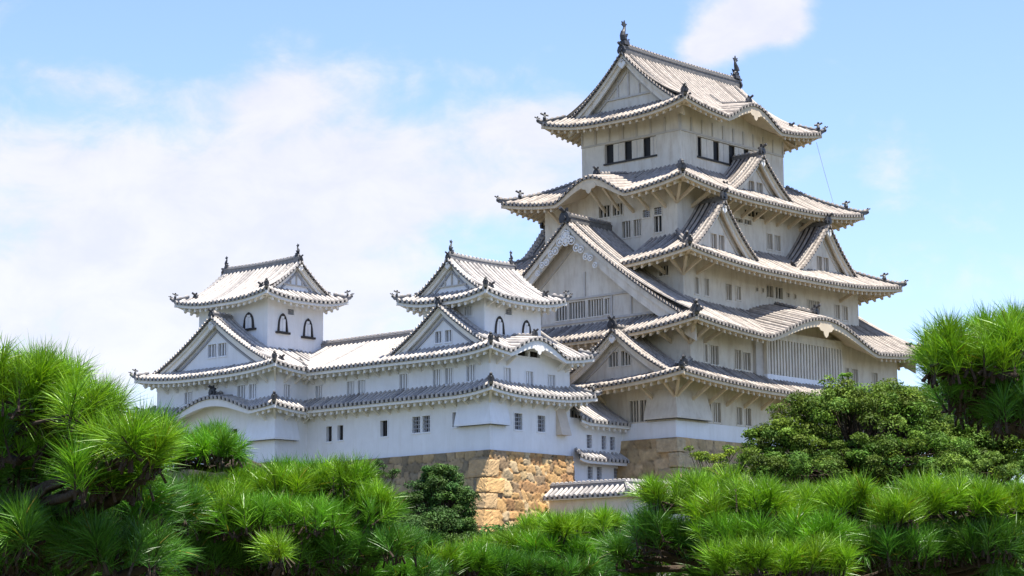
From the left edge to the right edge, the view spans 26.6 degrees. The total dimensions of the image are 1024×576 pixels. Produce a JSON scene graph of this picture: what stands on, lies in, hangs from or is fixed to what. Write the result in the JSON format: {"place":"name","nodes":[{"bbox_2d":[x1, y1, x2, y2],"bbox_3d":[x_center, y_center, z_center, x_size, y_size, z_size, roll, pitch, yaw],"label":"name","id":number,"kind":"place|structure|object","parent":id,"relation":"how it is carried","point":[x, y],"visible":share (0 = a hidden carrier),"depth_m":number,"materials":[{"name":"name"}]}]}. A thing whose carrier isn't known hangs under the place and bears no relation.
{"place":"outdoors","nodes":[
{"label":"outdoors","id":0,"kind":"place"},
{"bbox_2d":[0,0,1023,512],"label":"sky","id":1,"kind":"structure","parent":0,"point":[145,145],"materials":[{"name":"blue"}]},
{"bbox_3d":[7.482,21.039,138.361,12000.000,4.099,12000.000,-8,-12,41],"label":"ground","id":2,"kind":"structure","parent":0,"visible":0},
{"bbox_2d":[0,326,228,575],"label":"pine tree","id":3,"kind":"object","parent":2,"relation":"on","point":[84,489],"visible":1,"depth_m":7.46,"materials":[{"name":"green plant"}]},
{"bbox_2d":[165,416,453,575],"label":"pine tree","id":4,"kind":"object","parent":2,"relation":"on","point":[332,517],"visible":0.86,"depth_m":10.24,"materials":[{"name":"green plant"}]},
{"bbox_2d":[157,449,574,538],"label":"stone wall","id":5,"kind":"structure","parent":2,"relation":"on","point":[504,484],"depth_m":138.11,"materials":[{"name":"stone"}]},
{"bbox_2d":[128,243,353,467],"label":"keep","id":6,"kind":"structure","parent":5,"relation":"on","point":[235,360],"depth_m":150.79,"materials":[{"name":"paint"}]},
{"bbox_2d":[184,391,191,405],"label":"window","id":7,"kind":"structure","parent":6,"relation":"in","point":[187,395],"depth_m":152.56,"materials":[{"name":"white paint"}]},
{"bbox_2d":[236,384,245,399],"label":"window","id":8,"kind":"structure","parent":6,"relation":"in","point":[241,389],"depth_m":148.81,"materials":[{"name":"white paint"}]},
{"bbox_2d":[243,312,256,330],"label":"bell window","id":9,"kind":"structure","parent":6,"relation":"in","point":[248,323],"depth_m":151.30,"materials":[{"name":"white paint"}]},
{"bbox_2d":[248,383,256,400],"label":"window","id":10,"kind":"structure","parent":6,"relation":"in","point":[252,387],"depth_m":148.05,"materials":[{"name":"white paint"}]},
{"bbox_2d":[275,313,290,334],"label":"bell window","id":11,"kind":"structure","parent":6,"relation":"in","point":[282,328],"depth_m":151.08,"materials":[{"name":"white paint"}]},
{"bbox_2d":[283,383,290,399],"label":"window","id":12,"kind":"structure","parent":6,"relation":"in","point":[286,387],"depth_m":147.29,"materials":[{"name":"white paint"}]},
{"bbox_2d":[287,308,294,316],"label":"window","id":13,"kind":"structure","parent":6,"relation":"in","point":[290,311],"depth_m":151.93,"materials":[{"name":"white paint"}]},
{"bbox_2d":[301,318,315,339],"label":"bell window","id":14,"kind":"structure","parent":6,"relation":"in","point":[307,329],"depth_m":152.82,"materials":[{"name":"white paint"}]},
{"bbox_2d":[296,329,414,463],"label":"connecting corridor","id":15,"kind":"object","parent":5,"relation":"on","point":[350,389],"visible":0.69,"depth_m":145.77,"materials":[{"name":"paint"}]},
{"bbox_2d":[315,384,322,398],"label":"window","id":16,"kind":"structure","parent":15,"relation":"in","point":[318,388],"depth_m":147.97,"materials":[{"name":"white paint"}]},
{"bbox_2d":[325,425,332,442],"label":"window","id":17,"kind":"structure","parent":15,"relation":"in","point":[329,428],"depth_m":146.93,"materials":[{"name":"white paint"}]},
{"bbox_2d":[336,424,343,441],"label":"window","id":18,"kind":"structure","parent":15,"relation":"in","point":[340,427],"depth_m":146.18,"materials":[{"name":"white paint"}]},
{"bbox_2d":[346,380,354,395],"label":"window","id":19,"kind":"structure","parent":15,"relation":"in","point":[350,385],"depth_m":145.93,"materials":[{"name":"white paint"}]},
{"bbox_2d":[357,379,365,393],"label":"window","id":20,"kind":"structure","parent":15,"relation":"in","point":[361,383],"depth_m":145.25,"materials":[{"name":"white paint"}]},
{"bbox_2d":[379,419,387,437],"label":"window","id":21,"kind":"structure","parent":15,"relation":"in","point":[383,424],"depth_m":143.46,"materials":[{"name":"white paint"}]},
{"bbox_2d":[371,240,603,456],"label":"keep","id":22,"kind":"structure","parent":5,"relation":"on","point":[477,359],"depth_m":140.56,"materials":[{"name":"paint"}]},
{"bbox_2d":[399,372,407,389],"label":"window","id":23,"kind":"structure","parent":22,"relation":"in","point":[403,377],"depth_m":142.65,"materials":[{"name":"white paint"}]},
{"bbox_2d":[411,415,420,434],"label":"window","id":24,"kind":"structure","parent":22,"relation":"in","point":[416,419],"depth_m":141.44,"materials":[{"name":"white paint"}]},
{"bbox_2d":[421,414,430,433],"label":"window","id":25,"kind":"structure","parent":22,"relation":"in","point":[426,419],"depth_m":140.85,"materials":[{"name":"white paint"}]},
{"bbox_2d":[432,368,440,386],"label":"window","id":26,"kind":"structure","parent":22,"relation":"in","point":[436,374],"depth_m":140.68,"materials":[{"name":"white paint"}]},
{"bbox_2d":[444,367,452,385],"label":"window","id":27,"kind":"structure","parent":22,"relation":"in","point":[448,371],"depth_m":139.96,"materials":[{"name":"white paint"}]},
{"bbox_2d":[451,411,456,428],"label":"window","id":28,"kind":"structure","parent":22,"relation":"in","point":[453,413],"depth_m":139.25,"materials":[{"name":"white paint"}]},
{"bbox_2d":[463,306,467,317],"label":"window","id":29,"kind":"structure","parent":22,"relation":"in","point":[465,308],"depth_m":140.99,"materials":[{"name":"white paint"}]},
{"bbox_2d":[465,363,475,382],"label":"window","id":30,"kind":"structure","parent":22,"relation":"in","point":[470,371],"depth_m":138.70,"materials":[{"name":"white paint"}]},
{"bbox_2d":[468,305,472,316],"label":"window","id":31,"kind":"structure","parent":22,"relation":"in","point":[470,307],"depth_m":140.72,"materials":[{"name":"white paint"}]},
{"bbox_2d":[495,316,504,335],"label":"bell window","id":32,"kind":"structure","parent":22,"relation":"in","point":[499,323],"depth_m":140.72,"materials":[{"name":"white paint"}]},
{"bbox_2d":[503,366,511,382],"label":"window","id":33,"kind":"structure","parent":22,"relation":"in","point":[507,371],"depth_m":138.84,"materials":[{"name":"white paint"}]},
{"bbox_2d":[504,306,512,316],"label":"window","id":34,"kind":"structure","parent":22,"relation":"in","point":[508,312],"depth_m":141.71,"materials":[{"name":"white paint"}]},
{"bbox_2d":[514,412,522,431],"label":"window","id":35,"kind":"structure","parent":22,"relation":"in","point":[518,416],"depth_m":139.21,"materials":[{"name":"white paint"}]},
{"bbox_2d":[517,350,528,357],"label":"window","id":36,"kind":"structure","parent":22,"relation":"in","point":[525,354],"depth_m":140.41,"materials":[{"name":"white paint"}]},
{"bbox_2d":[522,320,530,333],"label":"bell window","id":37,"kind":"structure","parent":22,"relation":"in","point":[526,328],"depth_m":142.69,"materials":[{"name":"white paint"}]},
{"bbox_2d":[525,370,533,384],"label":"window","id":38,"kind":"structure","parent":22,"relation":"in","point":[529,375],"depth_m":140.41,"materials":[{"name":"white paint"}]},
{"bbox_2d":[529,350,540,359],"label":"window","id":39,"kind":"structure","parent":22,"relation":"in","point":[533,354],"depth_m":141.09,"materials":[{"name":"black paint"}]},
{"bbox_2d":[537,414,545,433],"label":"window","id":40,"kind":"structure","parent":22,"relation":"in","point":[541,419],"depth_m":140.89,"materials":[{"name":"white paint"}]},
{"bbox_2d":[547,373,555,386],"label":"window","id":41,"kind":"structure","parent":22,"relation":"in","point":[551,378],"depth_m":142.03,"materials":[{"name":"white paint"}]},
{"bbox_2d":[371,459,400,486],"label":"bush","id":42,"kind":"object","parent":2,"relation":"on","point":[393,471],"visible":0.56,"depth_m":118.03,"materials":[{"name":"green plant"}]},
{"bbox_2d":[394,463,481,546],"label":"evergreen tree","id":43,"kind":"object","parent":2,"relation":"on","point":[439,501],"visible":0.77,"depth_m":120.64,"materials":[{"name":"green plant"}]},
{"bbox_2d":[472,521,518,538],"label":"bush","id":44,"kind":"object","parent":2,"relation":"on","point":[482,530],"visible":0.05,"depth_m":97.08,"materials":[{"name":"green plant"}]},
{"bbox_2d":[403,499,635,575],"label":"pine tree","id":45,"kind":"object","parent":2,"relation":"on","point":[553,544],"visible":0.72,"depth_m":11.71,"materials":[{"name":"green plant"}]},
{"bbox_2d":[570,402,630,481],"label":"connecting turret","id":46,"kind":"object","parent":2,"relation":"on","point":[597,429],"visible":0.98,"depth_m":144.64,"materials":[{"name":"white paint"}]},
{"bbox_2d":[570,409,580,417],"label":"window","id":47,"kind":"structure","parent":46,"relation":"in","point":[572,414],"depth_m":150.27,"materials":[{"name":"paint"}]},
{"bbox_2d":[586,434,592,449],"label":"window","id":48,"kind":"structure","parent":46,"relation":"in","point":[589,437],"depth_m":144.44,"materials":[{"name":"white paint"}]},
{"bbox_2d":[587,465,593,480],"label":"window","id":49,"kind":"structure","parent":46,"relation":"in","point":[590,469],"depth_m":144.16,"materials":[{"name":"white paint"}]},
{"bbox_2d":[596,466,602,480],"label":"window","id":50,"kind":"structure","parent":46,"relation":"in","point":[599,469],"depth_m":144.90,"materials":[{"name":"white paint"}]},
{"bbox_2d":[601,435,606,450],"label":"window","id":51,"kind":"structure","parent":46,"relation":"in","point":[603,437],"depth_m":145.55,"materials":[{"name":"white paint"}]},
{"bbox_2d":[609,436,615,451],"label":"window","id":52,"kind":"structure","parent":46,"relation":"in","point":[612,439],"depth_m":146.21,"materials":[{"name":"white paint"}]},
{"bbox_2d":[613,467,617,478],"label":"window","id":53,"kind":"structure","parent":46,"relation":"in","point":[614,468],"depth_m":146.07,"materials":[{"name":"white paint"}]},
{"bbox_2d":[542,478,684,575],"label":"roofed wall","id":54,"kind":"structure","parent":2,"relation":"on","point":[558,496],"depth_m":136.51,"materials":[{"name":"tile"}]},
{"bbox_2d":[616,437,823,487],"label":"stone wall","id":55,"kind":"structure","parent":2,"relation":"on","point":[664,456],"depth_m":144.93,"materials":[{"name":"stone"}]},
{"bbox_2d":[494,20,920,445],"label":"castle keep","id":56,"kind":"structure","parent":55,"relation":"on","point":[685,249],"depth_m":155.24,"materials":[{"name":"paint"}]},
{"bbox_2d":[598,204,610,219],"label":"window","id":57,"kind":"structure","parent":56,"relation":"in","point":[601,215],"depth_m":157.71,"materials":[{"name":"paint"}]},
{"bbox_2d":[612,202,622,216],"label":"window","id":58,"kind":"structure","parent":56,"relation":"in","point":[615,213],"depth_m":156.90,"materials":[{"name":"paint"}]},
{"bbox_2d":[621,220,630,239],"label":"window","id":59,"kind":"structure","parent":56,"relation":"in","point":[625,225],"depth_m":156.25,"materials":[{"name":"paint"}]},
{"bbox_2d":[603,134,656,165],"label":"window","id":60,"kind":"structure","parent":56,"relation":"in","point":[643,147],"depth_m":160.27,"materials":[{"name":"paint"}]},
{"bbox_2d":[629,399,638,423],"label":"window","id":61,"kind":"structure","parent":56,"relation":"in","point":[633,404],"depth_m":146.75,"materials":[{"name":"paint"}]},
{"bbox_2d":[633,218,641,237],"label":"window","id":62,"kind":"structure","parent":56,"relation":"in","point":[637,223],"depth_m":155.53,"materials":[{"name":"paint"}]},
{"bbox_2d":[639,399,647,422],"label":"window","id":63,"kind":"structure","parent":56,"relation":"in","point":[642,402],"depth_m":146.28,"materials":[{"name":"paint"}]},
{"bbox_2d":[642,208,650,218],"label":"window","id":64,"kind":"structure","parent":56,"relation":"in","point":[646,214],"depth_m":155.11,"materials":[{"name":"paint"}]},
{"bbox_2d":[653,205,661,216],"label":"window","id":65,"kind":"structure","parent":56,"relation":"in","point":[657,209],"depth_m":154.43,"materials":[{"name":"paint"}]},
{"bbox_2d":[653,214,662,233],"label":"window","id":66,"kind":"structure","parent":56,"relation":"in","point":[658,220],"depth_m":154.36,"materials":[{"name":"paint"}]},
{"bbox_2d":[658,264,668,277],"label":"window","id":67,"kind":"structure","parent":56,"relation":"in","point":[666,266],"depth_m":151.11,"materials":[{"name":"paint"}]},
{"bbox_2d":[694,276,699,295],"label":"window","id":68,"kind":"structure","parent":56,"relation":"in","point":[696,279],"depth_m":151.00,"materials":[{"name":"paint"}]},
{"bbox_2d":[703,343,708,363],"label":"window","id":69,"kind":"structure","parent":56,"relation":"in","point":[705,346],"depth_m":147.54,"materials":[{"name":"paint"}]},
{"bbox_2d":[704,277,709,296],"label":"window","id":70,"kind":"structure","parent":56,"relation":"in","point":[706,280],"depth_m":151.93,"materials":[{"name":"paint"}]},
{"bbox_2d":[710,344,719,366],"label":"window","id":71,"kind":"structure","parent":56,"relation":"in","point":[714,349],"depth_m":148.33,"materials":[{"name":"paint"}]},
{"bbox_2d":[713,401,721,423],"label":"window","id":72,"kind":"structure","parent":56,"relation":"in","point":[717,417],"depth_m":147.83,"materials":[{"name":"paint"}]},
{"bbox_2d":[697,135,757,165],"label":"window","id":73,"kind":"structure","parent":56,"relation":"in","point":[710,149],"depth_m":160.66,"materials":[{"name":"paint"}]},
{"bbox_2d":[725,283,732,301],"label":"window","id":74,"kind":"structure","parent":56,"relation":"in","point":[728,286],"depth_m":153.83,"materials":[{"name":"paint"}]},
{"bbox_2d":[734,348,742,370],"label":"window","id":75,"kind":"structure","parent":56,"relation":"in","point":[737,352],"depth_m":150.30,"materials":[{"name":"paint"}]},
{"bbox_2d":[735,285,741,301],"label":"window","id":76,"kind":"structure","parent":56,"relation":"in","point":[738,294],"depth_m":154.62,"materials":[{"name":"paint"}]},
{"bbox_2d":[736,406,742,426],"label":"window","id":77,"kind":"structure","parent":56,"relation":"in","point":[739,410],"depth_m":149.75,"materials":[{"name":"paint"}]},
{"bbox_2d":[735,217,743,224],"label":"window","id":78,"kind":"structure","parent":56,"relation":"in","point":[739,221],"depth_m":158.87,"materials":[{"name":"paint"}]},
{"bbox_2d":[742,351,751,371],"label":"window","id":79,"kind":"structure","parent":56,"relation":"in","point":[746,355],"depth_m":151.13,"materials":[{"name":"paint"}]},
{"bbox_2d":[744,218,751,226],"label":"window","id":80,"kind":"structure","parent":56,"relation":"in","point":[748,222],"depth_m":159.65,"materials":[{"name":"paint"}]},
{"bbox_2d":[745,407,751,426],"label":"window","id":81,"kind":"structure","parent":56,"relation":"in","point":[748,411],"depth_m":150.52,"materials":[{"name":"paint"}]},
{"bbox_2d":[744,207,764,220],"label":"window","id":82,"kind":"structure","parent":56,"relation":"in","point":[751,215],"depth_m":160.47,"materials":[{"name":"paint"}]},
{"bbox_2d":[766,284,773,298],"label":"window","id":83,"kind":"structure","parent":56,"relation":"in","point":[769,288],"depth_m":157.71,"materials":[{"name":"paint"}]},
{"bbox_2d":[766,232,773,250],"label":"window","id":84,"kind":"structure","parent":56,"relation":"in","point":[769,236],"depth_m":161.49,"materials":[{"name":"paint"}]},
{"bbox_2d":[774,234,781,252],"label":"window","id":85,"kind":"structure","parent":56,"relation":"in","point":[777,238],"depth_m":162.28,"materials":[{"name":"paint"}]},
{"bbox_2d":[775,286,783,300],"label":"window","id":86,"kind":"structure","parent":56,"relation":"in","point":[778,290],"depth_m":158.56,"materials":[{"name":"paint"}]},
{"bbox_2d":[807,298,820,314],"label":"window","id":87,"kind":"structure","parent":56,"relation":"in","point":[810,302],"depth_m":161.61,"materials":[{"name":"paint"}]},
{"bbox_2d":[834,304,840,320],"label":"window","id":88,"kind":"structure","parent":56,"relation":"in","point":[836,306],"depth_m":164.03,"materials":[{"name":"paint"}]},
{"bbox_2d":[842,305,848,321],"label":"window","id":89,"kind":"structure","parent":56,"relation":"in","point":[844,308],"depth_m":164.83,"materials":[{"name":"paint"}]},
{"bbox_2d":[845,367,849,383],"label":"window","id":90,"kind":"structure","parent":56,"relation":"in","point":[847,369],"depth_m":160.43,"materials":[{"name":"paint"}]},
{"bbox_2d":[851,368,858,385],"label":"window","id":91,"kind":"structure","parent":56,"relation":"in","point":[855,372],"depth_m":161.29,"materials":[{"name":"paint"}]},
{"bbox_2d":[872,372,877,385],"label":"window","id":92,"kind":"structure","parent":56,"relation":"in","point":[874,374],"depth_m":163.23,"materials":[{"name":"paint"}]},
{"bbox_2d":[683,444,758,484],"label":"bush","id":93,"kind":"object","parent":2,"relation":"on","point":[700,457],"visible":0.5,"depth_m":123.47,"materials":[{"name":"green plant"}]},
{"bbox_2d":[586,459,1023,575],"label":"pine tree","id":94,"kind":"object","parent":2,"relation":"on","point":[734,525],"visible":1,"depth_m":9.94,"materials":[{"name":"green plant"}]},
{"bbox_2d":[817,372,852,440],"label":"sapling","id":95,"kind":"object","parent":2,"relation":"on","point":[839,375],"visible":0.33,"depth_m":117.89,"materials":[{"name":"green plant"}]},
{"bbox_2d":[792,480,899,496],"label":"bush","id":96,"kind":"object","parent":2,"relation":"on","point":[890,485],"visible":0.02,"depth_m":96.72,"materials":[{"name":"green plant"}]},
{"bbox_2d":[730,378,1023,489],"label":"broadleaf tree","id":97,"kind":"object","parent":2,"relation":"on","point":[902,422],"visible":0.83,"depth_m":109.32,"materials":[{"name":"green plant"}]},
{"bbox_2d":[896,294,1023,441],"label":"pine tree","id":98,"kind":"object","parent":2,"relation":"on","point":[977,371],"visible":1,"depth_m":8.28,"materials":[{"name":"green plant"}]},
{"bbox_2d":[913,383,1023,484],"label":"broadleaf tree","id":99,"kind":"object","parent":2,"relation":"on","point":[1011,449],"visible":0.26,"depth_m":116.20,"materials":[{"name":"green plant"}]},
{"bbox_2d":[944,473,1015,512],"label":"bush","id":100,"kind":"object","parent":2,"relation":"on","point":[971,475],"visible":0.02,"depth_m":98.16,"materials":[{"name":"green plant"}]}
]}

